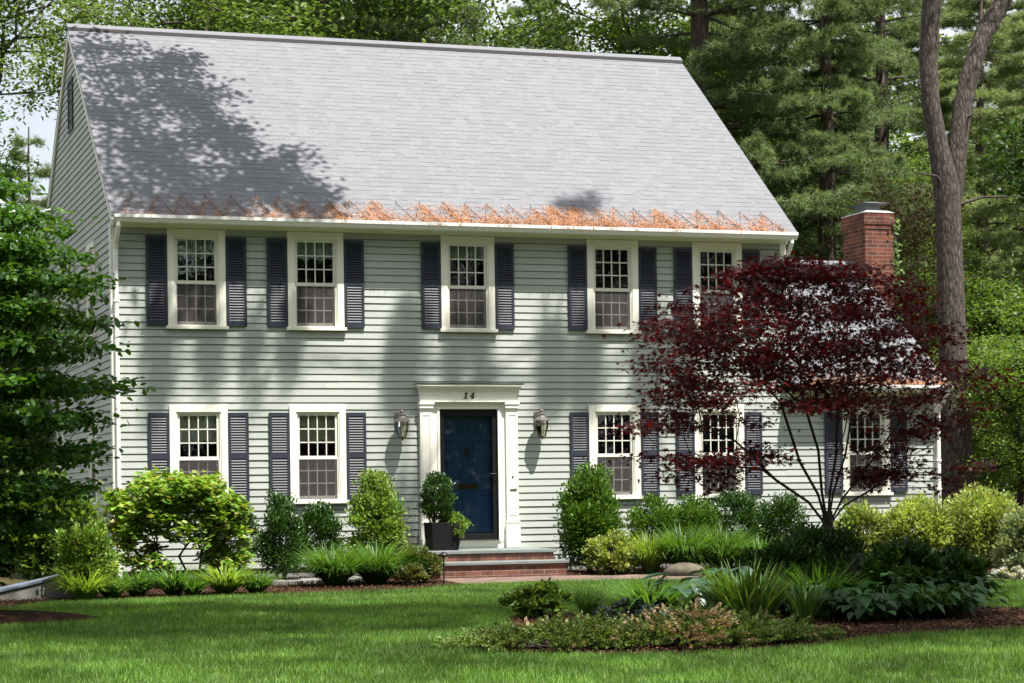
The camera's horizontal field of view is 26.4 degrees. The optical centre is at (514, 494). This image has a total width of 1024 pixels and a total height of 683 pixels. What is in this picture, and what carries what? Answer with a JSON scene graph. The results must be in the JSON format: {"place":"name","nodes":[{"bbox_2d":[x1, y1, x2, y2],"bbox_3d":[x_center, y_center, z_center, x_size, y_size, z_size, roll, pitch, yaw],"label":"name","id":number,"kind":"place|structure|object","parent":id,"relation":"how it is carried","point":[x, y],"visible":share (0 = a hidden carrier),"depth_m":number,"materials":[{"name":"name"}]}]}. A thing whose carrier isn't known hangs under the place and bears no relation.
{"place":"outdoors","nodes":[
{"label":"outdoors","id":0,"kind":"place"},
{"bbox_2d":[0,574,462,608],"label":"mulch bed","id":1,"kind":"object","parent":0,"point":[240,591],"depth_m":30.65,"materials":[{"name":"brown wood"}]},
{"bbox_2d":[0,574,73,599],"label":"cellar bulkhead","id":2,"kind":"object","parent":1,"relation":"on","point":[34,588],"visible":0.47,"depth_m":28.93,"materials":[{"name":"concrete"}]},
{"bbox_2d":[1,465,105,579],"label":"viburnum","id":3,"kind":"object","parent":1,"relation":"on","point":[35,565],"visible":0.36,"depth_m":29.58,"materials":[{"name":"green plant"}]},
{"bbox_2d":[49,515,122,598],"bbox_3d":[-5.661,0.850,28.884,0.989,1.152,0.966,-1,0,15],"label":"yellow shrub","id":4,"kind":"object","parent":1,"relation":"on","point":[78,544],"visible":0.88,"depth_m":28.67,"materials":[{"name":"green plant"}]},
{"bbox_2d":[38,566,133,601],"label":"daylily","id":5,"kind":"object","parent":1,"relation":"on","point":[84,588],"visible":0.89,"depth_m":28.29,"materials":[{"name":"green plant"}]},
{"bbox_2d":[108,567,168,596],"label":"daylily","id":6,"kind":"object","parent":1,"relation":"on","point":[142,580],"visible":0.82,"depth_m":29.12,"materials":[{"name":"plant"}]},
{"bbox_2d":[140,563,208,595],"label":"daylily","id":7,"kind":"object","parent":1,"relation":"on","point":[173,577],"visible":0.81,"depth_m":29.17,"materials":[{"name":"plant"}]},
{"bbox_2d":[97,465,256,577],"bbox_3d":[-4.921,0.468,31.884,2.347,1.798,1.696,-1,0,-19],"label":"rhododendron","id":8,"kind":"object","parent":1,"relation":"on","point":[156,502],"visible":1,"depth_m":31.49,"materials":[{"name":"green plant"}]},
{"bbox_2d":[184,558,267,594],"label":"daylily","id":9,"kind":"object","parent":1,"relation":"on","point":[225,583],"visible":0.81,"depth_m":29.45,"materials":[{"name":"plant"}]},
{"bbox_2d":[192,505,261,575],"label":"dark holly","id":10,"kind":"object","parent":1,"relation":"on","point":[251,519],"visible":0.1,"depth_m":33.15,"materials":[{"name":"green plant"}]},
{"bbox_2d":[225,566,287,593],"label":"daylily","id":11,"kind":"object","parent":1,"relation":"on","point":[258,586],"visible":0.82,"depth_m":29.55,"materials":[{"name":"plant"}]},
{"bbox_2d":[247,487,312,579],"bbox_3d":[-3.506,0.630,32.790,0.983,1.475,0.999,-1,0,-19],"label":"cone holly","id":12,"kind":"object","parent":1,"relation":"on","point":[280,520],"visible":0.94,"depth_m":32.65,"materials":[{"name":"green plant"}]},
{"bbox_2d":[298,498,346,577],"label":"round holly","id":13,"kind":"object","parent":1,"relation":"on","point":[319,516],"visible":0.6,"depth_m":33.47,"materials":[{"name":"green plant"}]},
{"bbox_2d":[275,541,388,585],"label":"daylily","id":14,"kind":"object","parent":1,"relation":"on","point":[326,569],"visible":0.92,"depth_m":31.32,"materials":[{"name":"green plant"}]},
{"bbox_2d":[342,466,410,555],"bbox_3d":[-2.134,0.444,33.831,1.113,1.802,1.093,-1,0,-19],"label":"variegated holly","id":15,"kind":"object","parent":1,"relation":"on","point":[376,509],"visible":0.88,"depth_m":33.60,"materials":[{"name":"green plant"}]},
{"bbox_2d":[321,535,434,584],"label":"daylily","id":16,"kind":"object","parent":1,"relation":"on","point":[376,575],"visible":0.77,"depth_m":31.65,"materials":[{"name":"green plant"}]},
{"bbox_2d":[391,561,428,585],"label":"azalea","id":17,"kind":"object","parent":1,"relation":"on","point":[419,575],"visible":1,"depth_m":31.34,"materials":[{"name":"green plant"}]},
{"bbox_2d":[388,543,447,581],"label":"azalea","id":18,"kind":"object","parent":1,"relation":"on","point":[430,565],"visible":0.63,"depth_m":31.99,"materials":[{"name":"green plant"}]},
{"bbox_2d":[0,0,1021,367],"label":"sky","id":19,"kind":"structure","parent":0,"point":[44,129],"materials":[{"name":"white"}]},
{"bbox_2d":[0,538,1022,600],"bbox_3d":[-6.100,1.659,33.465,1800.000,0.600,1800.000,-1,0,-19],"label":"ground","id":20,"kind":"structure","parent":0,"point":[15,579],"depth_m":35.42,"materials":[{"name":"soil"}]},
{"bbox_2d":[0,92,48,406],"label":"broadleaf tree","id":21,"kind":"object","parent":20,"relation":"on","point":[8,174],"visible":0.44,"depth_m":45.88,"materials":[{"name":"green plant"}]},
{"bbox_2d":[4,127,50,474],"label":"pine tree","id":22,"kind":"object","parent":20,"relation":"on","point":[19,142],"visible":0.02,"depth_m":62.26,"materials":[{"name":"green plant"}]},
{"bbox_2d":[0,269,56,476],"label":"young tree","id":23,"kind":"object","parent":20,"relation":"on","point":[42,467],"visible":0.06,"depth_m":41.37,"materials":[{"name":"green plant"}]},
{"bbox_2d":[0,0,125,473],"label":"broadleaf tree","id":24,"kind":"object","parent":20,"relation":"on","point":[18,12],"visible":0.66,"depth_m":56.06,"materials":[{"name":"green plant"}]},
{"bbox_2d":[0,0,355,149],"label":"broadleaf tree","id":25,"kind":"object","parent":20,"relation":"on","point":[39,73],"visible":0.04,"depth_m":53.36,"materials":[{"name":"green plant"}]},
{"bbox_2d":[57,0,445,93],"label":"broadleaf tree","id":26,"kind":"object","parent":20,"relation":"on","point":[171,16],"depth_m":55.16,"materials":[{"name":"green plant"}]},
{"bbox_2d":[145,0,504,45],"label":"broadleaf tree","id":27,"kind":"object","parent":20,"relation":"on","point":[295,18],"visible":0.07,"depth_m":50.52,"materials":[{"name":"green plant"}]},
{"bbox_2d":[302,0,531,47],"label":"pine tree","id":28,"kind":"object","parent":20,"relation":"on","point":[394,29],"visible":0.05,"depth_m":54.04,"materials":[{"name":"green plant"}]},
{"bbox_2d":[355,0,607,52],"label":"broadleaf tree","id":29,"kind":"object","parent":20,"relation":"on","point":[499,42],"visible":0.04,"depth_m":58.83,"materials":[{"name":"green plant"}]},
{"bbox_2d":[427,547,568,578],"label":"front steps","id":30,"kind":"structure","parent":20,"relation":"on","point":[497,562],"depth_m":33.88,"materials":[{"name":"brick"}]},
{"bbox_2d":[424,522,458,550],"bbox_3d":[-1.144,0.665,34.377,0.455,0.440,0.455,-1,0,-19],"label":"planter","id":31,"kind":"object","parent":30,"relation":"on","point":[440,537],"visible":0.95,"depth_m":34.18,"materials":[{"name":"plastic"}]},
{"bbox_2d":[416,470,458,522],"bbox_3d":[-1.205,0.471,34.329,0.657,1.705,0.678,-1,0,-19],"label":"boxwood ball","id":32,"kind":"object","parent":31,"relation":"in","point":[442,496],"visible":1,"depth_m":34.19,"materials":[{"name":"green plant"}]},
{"bbox_2d":[43,23,953,579],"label":"colonial house","id":33,"kind":"structure","parent":20,"relation":"on","point":[303,359],"depth_m":35.78,"materials":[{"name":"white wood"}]},
{"bbox_2d":[166,228,228,329],"bbox_3d":[-4.958,-3.339,33.928,0.970,1.555,0.274,-1,0,-19],"label":"window","id":34,"kind":"structure","parent":33,"relation":"in","point":[186,243],"depth_m":33.92,"materials":[{"name":"paint"}]},
{"bbox_2d":[169,405,228,491],"bbox_3d":[-4.917,-0.603,33.919,0.970,1.555,0.257,-1,0,-19],"label":"window","id":35,"kind":"structure","parent":33,"relation":"in","point":[196,424],"depth_m":33.95,"materials":[{"name":"grey wood"}]},
{"bbox_2d":[286,231,346,330],"bbox_3d":[-3.162,-3.364,34.532,0.970,1.555,0.274,-1,0,-19],"label":"window","id":36,"kind":"structure","parent":33,"relation":"in","point":[319,246],"depth_m":34.53,"materials":[{"name":"grey wood"}]},
{"bbox_2d":[289,405,348,503],"bbox_3d":[-3.121,-0.627,34.523,0.970,1.555,0.257,-1,0,-19],"label":"window","id":37,"kind":"structure","parent":33,"relation":"in","point":[312,423],"depth_m":34.54,"materials":[{"name":"grey wood"}]},
{"bbox_2d":[113,192,788,234],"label":"pine needles","id":38,"kind":"object","parent":33,"relation":"on","point":[565,222],"visible":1,"depth_m":35.31,"materials":[{"name":"orange plant"}]},
{"bbox_2d":[439,235,497,332],"bbox_3d":[-0.773,-3.397,35.335,0.970,1.555,0.274,-1,0,-19],"label":"window","id":39,"kind":"structure","parent":33,"relation":"in","point":[471,248],"depth_m":35.33,"materials":[{"name":"grey wood"}]},
{"bbox_2d":[444,416,492,533],"bbox_3d":[-0.767,-0.309,35.348,0.910,2.090,0.088,-1,0,-19],"label":"front door","id":40,"kind":"structure","parent":33,"relation":"in","point":[467,439],"depth_m":35.38,"materials":[{"name":"blue wood"}]},
{"bbox_2d":[440,409,497,540],"bbox_3d":[-0.722,-0.310,35.214,0.984,2.126,0.150,-1,0,-19],"label":"storm door","id":41,"kind":"structure","parent":33,"relation":"in","point":[443,412],"depth_m":35.35,"materials":[{"name":"blue glass"}]},
{"bbox_2d":[586,239,641,333],"bbox_3d":[1.621,-3.430,36.088,0.970,1.555,0.175,-1,0,-19],"label":"window","id":42,"kind":"structure","parent":33,"relation":"in","point":[631,246],"depth_m":36.09,"materials":[{"name":"grey wood"}]},
{"bbox_2d":[588,405,641,498],"bbox_3d":[1.659,-0.693,36.088,0.970,1.555,0.175,-1,0,-19],"label":"window","id":43,"kind":"structure","parent":33,"relation":"in","point":[594,410],"depth_m":36.11,"materials":[{"name":"white wood"}]},
{"bbox_2d":[691,242,742,334],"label":"window","id":44,"kind":"structure","parent":33,"relation":"in","point":[735,249],"depth_m":36.65,"materials":[{"name":"grey wood"}]},
{"bbox_2d":[694,405,746,497],"bbox_3d":[3.446,-0.718,36.689,0.970,1.555,0.175,-1,0,-19],"label":"window","id":45,"kind":"structure","parent":33,"relation":"in","point":[699,440],"depth_m":36.71,"materials":[{"name":"grey wood"}]},
{"bbox_2d":[841,405,893,495],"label":"window","id":46,"kind":"structure","parent":33,"relation":"in","point":[846,463],"depth_m":37.56,"materials":[{"name":"grey wood"}]},
{"bbox_2d":[493,0,581,51],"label":"pine tree","id":47,"kind":"object","parent":20,"relation":"on","point":[530,6],"visible":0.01,"depth_m":66.99,"materials":[{"name":"green plant"}]},
{"bbox_2d":[506,0,769,144],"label":"broadleaf tree","id":48,"kind":"object","parent":20,"relation":"on","point":[612,33],"visible":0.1,"depth_m":59.09,"materials":[{"name":"green plant"}]},
{"bbox_2d":[586,0,876,257],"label":"pine tree","id":49,"kind":"object","parent":20,"relation":"on","point":[706,45],"visible":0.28,"depth_m":54.31,"materials":[{"name":"green plant"}]},
{"bbox_2d":[672,0,916,286],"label":"pine tree","id":50,"kind":"object","parent":20,"relation":"on","point":[733,14],"visible":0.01,"depth_m":59.77,"materials":[{"name":"green plant"}]},
{"bbox_2d":[744,0,984,337],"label":"pine tree","id":51,"kind":"object","parent":20,"relation":"on","point":[851,138],"visible":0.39,"depth_m":55.70,"materials":[{"name":"green plant"}]},
{"bbox_2d":[741,15,1016,240],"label":"broadleaf tree","id":52,"kind":"object","parent":20,"relation":"on","point":[897,138],"visible":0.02,"depth_m":71.81,"materials":[{"name":"green plant"}]},
{"bbox_2d":[770,0,1013,286],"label":"pine tree","id":53,"kind":"object","parent":20,"relation":"on","point":[896,31],"visible":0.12,"depth_m":64.89,"materials":[{"name":"green plant"}]},
{"bbox_2d":[804,148,990,347],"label":"broadleaf tree","id":54,"kind":"object","parent":20,"relation":"on","point":[902,180],"visible":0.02,"depth_m":59.34,"materials":[{"name":"green plant"}]},
{"bbox_2d":[789,155,1019,359],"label":"broadleaf tree","id":55,"kind":"object","parent":20,"relation":"on","point":[916,216],"visible":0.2,"depth_m":49.97,"materials":[{"name":"green plant"}]},
{"bbox_2d":[837,202,1008,425],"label":"broadleaf tree","id":56,"kind":"object","parent":20,"relation":"on","point":[972,271],"visible":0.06,"depth_m":55.47,"materials":[{"name":"green plant"}]},
{"bbox_2d":[837,0,1020,311],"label":"pine tree","id":57,"kind":"object","parent":20,"relation":"on","point":[944,48],"visible":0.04,"depth_m":72.42,"materials":[{"name":"green plant"}]},
{"bbox_2d":[900,0,1023,528],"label":"pine tree","id":58,"kind":"object","parent":20,"relation":"on","point":[950,68],"visible":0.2,"depth_m":63.17,"materials":[{"name":"green plant"}]},
{"bbox_2d":[912,0,1019,549],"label":"forked oak","id":59,"kind":"object","parent":20,"relation":"on","point":[948,160],"visible":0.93,"depth_m":44.67,"materials":[{"name":"brown plant"}]},
{"bbox_2d":[910,266,1023,500],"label":"young tree","id":60,"kind":"object","parent":20,"relation":"on","point":[993,316],"visible":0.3,"depth_m":49.53,"materials":[{"name":"green plant"}]},
{"bbox_2d":[929,325,1023,498],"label":"young tree","id":61,"kind":"object","parent":20,"relation":"on","point":[971,353],"visible":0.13,"depth_m":46.20,"materials":[{"name":"green plant"}]},
{"bbox_2d":[932,9,1023,496],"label":"pine tree","id":62,"kind":"object","parent":20,"relation":"on","point":[1008,261],"visible":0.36,"depth_m":58.25,"materials":[{"name":"green plant"}]},
{"bbox_2d":[941,329,1023,509],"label":"young tree","id":63,"kind":"object","parent":20,"relation":"on","point":[1012,406],"visible":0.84,"depth_m":44.13,"materials":[{"name":"green plant"}]},
{"bbox_2d":[958,0,1023,507],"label":"pine tree","id":64,"kind":"object","parent":20,"relation":"on","point":[1018,5],"visible":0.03,"depth_m":76.52,"materials":[{"name":"green plant"}]},
{"bbox_2d":[966,89,1023,390],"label":"broadleaf tree","id":65,"kind":"object","parent":20,"relation":"on","point":[1008,166],"visible":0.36,"depth_m":54.53,"materials":[{"name":"green plant"}]},
{"bbox_2d":[984,505,1023,577],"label":"grey shrub","id":66,"kind":"object","parent":20,"relation":"on","point":[1013,526],"visible":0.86,"depth_m":31.56,"materials":[{"name":"green plant"}]},
{"bbox_2d":[0,577,1023,682],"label":"lawn","id":67,"kind":"structure","parent":0,"point":[467,655],"depth_m":19.04,"materials":[{"name":"plant"}]},
{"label":"mulch bed","id":68,"kind":"structure","parent":67,"relation":"on","visible":0},
{"bbox_2d":[0,610,100,626],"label":"mulch mound","id":69,"kind":"object","parent":68,"relation":"on","point":[11,616],"visible":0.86,"depth_m":24.30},
{"bbox_2d":[0,169,155,564],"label":"dogwood","id":70,"kind":"object","parent":68,"relation":"on","point":[32,344],"visible":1,"depth_m":24.27,"materials":[{"name":"green plant"}]},
{"bbox_2d":[442,574,1023,583],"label":"brick path","id":71,"kind":"structure","parent":0,"point":[511,579],"depth_m":33.09,"materials":[{"name":"brick"}]},
{"bbox_2d":[473,605,1023,653],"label":"mulch bed","id":72,"kind":"object","parent":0,"point":[846,630],"visible":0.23,"depth_m":22.11,"materials":[{"name":"brown wood"}]},
{"bbox_2d":[497,577,574,617],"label":"shrub","id":73,"kind":"object","parent":72,"relation":"on","point":[537,599],"visible":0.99,"depth_m":23.91,"materials":[{"name":"green plant"}]},
{"bbox_2d":[431,606,676,651],"bbox_3d":[0.482,1.221,20.058,2.580,0.381,1.734,-1,0,-19],"label":"juniper","id":74,"kind":"object","parent":72,"relation":"on","point":[499,636],"visible":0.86,"depth_m":19.74,"materials":[{"name":"green plant"}]},
{"bbox_2d":[568,583,611,614],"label":"feather grass","id":75,"kind":"object","parent":72,"relation":"on","point":[588,605],"depth_m":24.43,"materials":[{"name":"plant"}]},
{"bbox_2d":[592,597,663,624],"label":"blue groundcover","id":76,"kind":"object","parent":72,"relation":"on","point":[636,604],"visible":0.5,"depth_m":22.71,"materials":[{"name":"green plant"}]},
{"bbox_2d":[584,573,711,616],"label":"daylily","id":77,"kind":"object","parent":72,"relation":"on","point":[643,593],"visible":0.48,"depth_m":22.98,"materials":[{"name":"green plant"}]},
{"bbox_2d":[549,597,805,649],"bbox_3d":[1.597,1.175,20.226,2.564,0.447,1.893,-1,0,-19],"label":"juniper","id":78,"kind":"object","parent":72,"relation":"on","point":[706,619],"visible":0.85,"depth_m":19.87,"materials":[{"name":"green plant"}]},
{"bbox_2d":[685,549,815,621],"bbox_3d":[2.396,0.979,22.639,1.517,0.786,1.410,-1,0,-19],"label":"iris","id":79,"kind":"object","parent":72,"relation":"on","point":[737,594],"visible":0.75,"depth_m":22.36,"materials":[{"name":"green plant"}]},
{"bbox_2d":[674,606,846,643],"bbox_3d":[2.183,1.220,20.540,2.110,0.339,1.506,-1,0,-19],"label":"juniper","id":80,"kind":"object","parent":72,"relation":"on","point":[808,632],"visible":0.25,"depth_m":20.37,"materials":[{"name":"green plant"}]},
{"bbox_2d":[734,533,830,613],"bbox_3d":[3.045,0.910,24.503,1.280,0.946,1.103,-1,0,-19],"label":"evergreen mound","id":81,"kind":"object","parent":72,"relation":"on","point":[792,547],"visible":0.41,"depth_m":24.27,"materials":[{"name":"green plant"}]},
{"bbox_2d":[774,573,827,624],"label":"iris","id":82,"kind":"object","parent":72,"relation":"on","point":[802,604],"visible":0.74,"depth_m":22.42,"materials":[{"name":"plant"}]},
{"bbox_2d":[598,250,1023,576],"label":"japanese maple","id":83,"kind":"object","parent":72,"relation":"on","point":[756,362],"visible":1,"depth_m":24.53,"materials":[{"name":"red plant"}]},
{"bbox_2d":[764,518,869,586],"bbox_3d":[3.448,0.825,24.876,1.457,1.106,1.339,-1,0,-19],"label":"evergreen mound","id":84,"kind":"object","parent":72,"relation":"on","point":[843,543],"visible":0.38,"depth_m":24.66,"materials":[{"name":"green plant"}]},
{"bbox_2d":[759,556,879,614],"bbox_3d":[3.336,1.010,23.981,1.776,0.679,1.765,-1,0,-19],"label":"daylily","id":85,"kind":"object","parent":72,"relation":"on","point":[832,579],"visible":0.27,"depth_m":23.71,"materials":[{"name":"plant"}]},
{"bbox_2d":[774,581,869,618],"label":"hosta","id":86,"kind":"object","parent":72,"relation":"on","point":[841,594],"visible":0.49,"depth_m":23.15,"materials":[{"name":"green plant"}]},
{"bbox_2d":[817,593,913,621],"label":"hosta","id":87,"kind":"object","parent":72,"relation":"on","point":[869,608],"visible":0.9,"depth_m":22.67,"materials":[{"name":"green plant"}]},
{"bbox_2d":[817,581,953,619],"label":"hosta","id":88,"kind":"object","parent":72,"relation":"on","point":[907,593],"visible":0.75,"depth_m":23.02,"materials":[{"name":"green plant"}]},
{"bbox_2d":[856,534,935,610],"bbox_3d":[4.311,0.916,24.392,0.913,0.934,1.075,-1,0,30],"label":"peony","id":89,"kind":"object","parent":72,"relation":"on","point":[903,555],"visible":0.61,"depth_m":24.19,"materials":[{"name":"green plant"}]},
{"bbox_2d":[865,571,956,614],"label":"hosta","id":90,"kind":"object","parent":72,"relation":"on","point":[896,582],"visible":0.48,"depth_m":23.75,"materials":[{"name":"green plant"}]},
{"bbox_2d":[885,581,990,618],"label":"hosta","id":91,"kind":"object","parent":72,"relation":"on","point":[931,613],"visible":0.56,"depth_m":23.22,"materials":[{"name":"plant"}]},
{"bbox_2d":[895,585,998,618],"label":"hosta","id":92,"kind":"object","parent":72,"relation":"on","point":[922,604],"visible":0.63,"depth_m":23.14,"materials":[{"name":"green plant"}]},
{"bbox_2d":[910,544,989,610],"bbox_3d":[4.805,0.952,24.252,0.970,0.816,0.929,-1,0,-19],"label":"peony","id":93,"kind":"object","parent":72,"relation":"on","point":[956,558],"visible":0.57,"depth_m":24.05,"materials":[{"name":"green plant"}]},
{"bbox_2d":[918,576,1011,614],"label":"hosta","id":94,"kind":"object","parent":72,"relation":"on","point":[982,588],"visible":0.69,"depth_m":23.67,"materials":[{"name":"green plant"}]},
{"bbox_2d":[567,563,1021,574],"bbox_3d":[7.999,1.185,36.626,15.250,0.060,9.000,-1,0,-19],"label":"mulch bed","id":95,"kind":"object","parent":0,"point":[574,572],"visible":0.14,"depth_m":34.80,"materials":[{"name":"soil"}]},
{"bbox_2d":[552,456,631,572],"bbox_3d":[1.215,0.345,34.945,1.352,1.907,1.316,-1,0,-19],"label":"holly","id":96,"kind":"object","parent":95,"relation":"on","point":[587,503],"visible":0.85,"depth_m":34.67,"materials":[{"name":"green plant"}]},
{"bbox_2d":[579,528,642,574],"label":"azalea","id":97,"kind":"object","parent":95,"relation":"on","point":[602,555],"visible":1,"depth_m":34.04,"materials":[{"name":"yellow plant"}]},
{"bbox_2d":[624,490,681,570],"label":"boxwood","id":98,"kind":"object","parent":95,"relation":"on","point":[660,510],"visible":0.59,"depth_m":35.24,"materials":[{"name":"green plant"}]},
{"bbox_2d":[626,527,682,573],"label":"daylily","id":99,"kind":"object","parent":95,"relation":"on","point":[651,564],"visible":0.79,"depth_m":34.20,"materials":[{"name":"plant"}]},
{"bbox_2d":[645,521,725,564],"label":"daylily","id":100,"kind":"object","parent":95,"relation":"on","point":[684,546],"visible":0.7,"depth_m":34.04,"materials":[{"name":"green plant"}]},
{"bbox_2d":[669,490,729,568],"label":"boxwood","id":101,"kind":"object","parent":95,"relation":"on","point":[694,511],"visible":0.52,"depth_m":35.46,"materials":[{"name":"green plant"}]},
{"bbox_2d":[678,520,761,572],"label":"daylily","id":102,"kind":"object","parent":95,"relation":"on","point":[729,544],"visible":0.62,"depth_m":34.14,"materials":[{"name":"green plant"}]},
{"bbox_2d":[710,486,769,566],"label":"boxwood","id":103,"kind":"object","parent":95,"relation":"on","point":[744,505],"visible":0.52,"depth_m":35.73,"materials":[{"name":"green plant"}]},
{"bbox_2d":[755,490,811,545],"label":"boxwood","id":104,"kind":"object","parent":95,"relation":"on","point":[788,508],"visible":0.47,"depth_m":35.95,"materials":[{"name":"green plant"}]},
{"bbox_2d":[833,499,891,556],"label":"azalea","id":105,"kind":"object","parent":95,"relation":"on","point":[855,514],"visible":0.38,"depth_m":35.16,"materials":[{"name":"green plant"}]},
{"bbox_2d":[866,489,966,551],"bbox_3d":[6.576,0.567,35.105,1.698,1.359,1.534,-1,0,-19],"label":"azalea","id":106,"kind":"object","parent":95,"relation":"on","point":[925,520],"visible":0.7,"depth_m":34.71,"materials":[{"name":"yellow plant"}]},
{"bbox_2d":[938,476,1023,568],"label":"azalea","id":107,"kind":"object","parent":95,"relation":"on","point":[980,515],"visible":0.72,"depth_m":34.72,"materials":[{"name":"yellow plant"}]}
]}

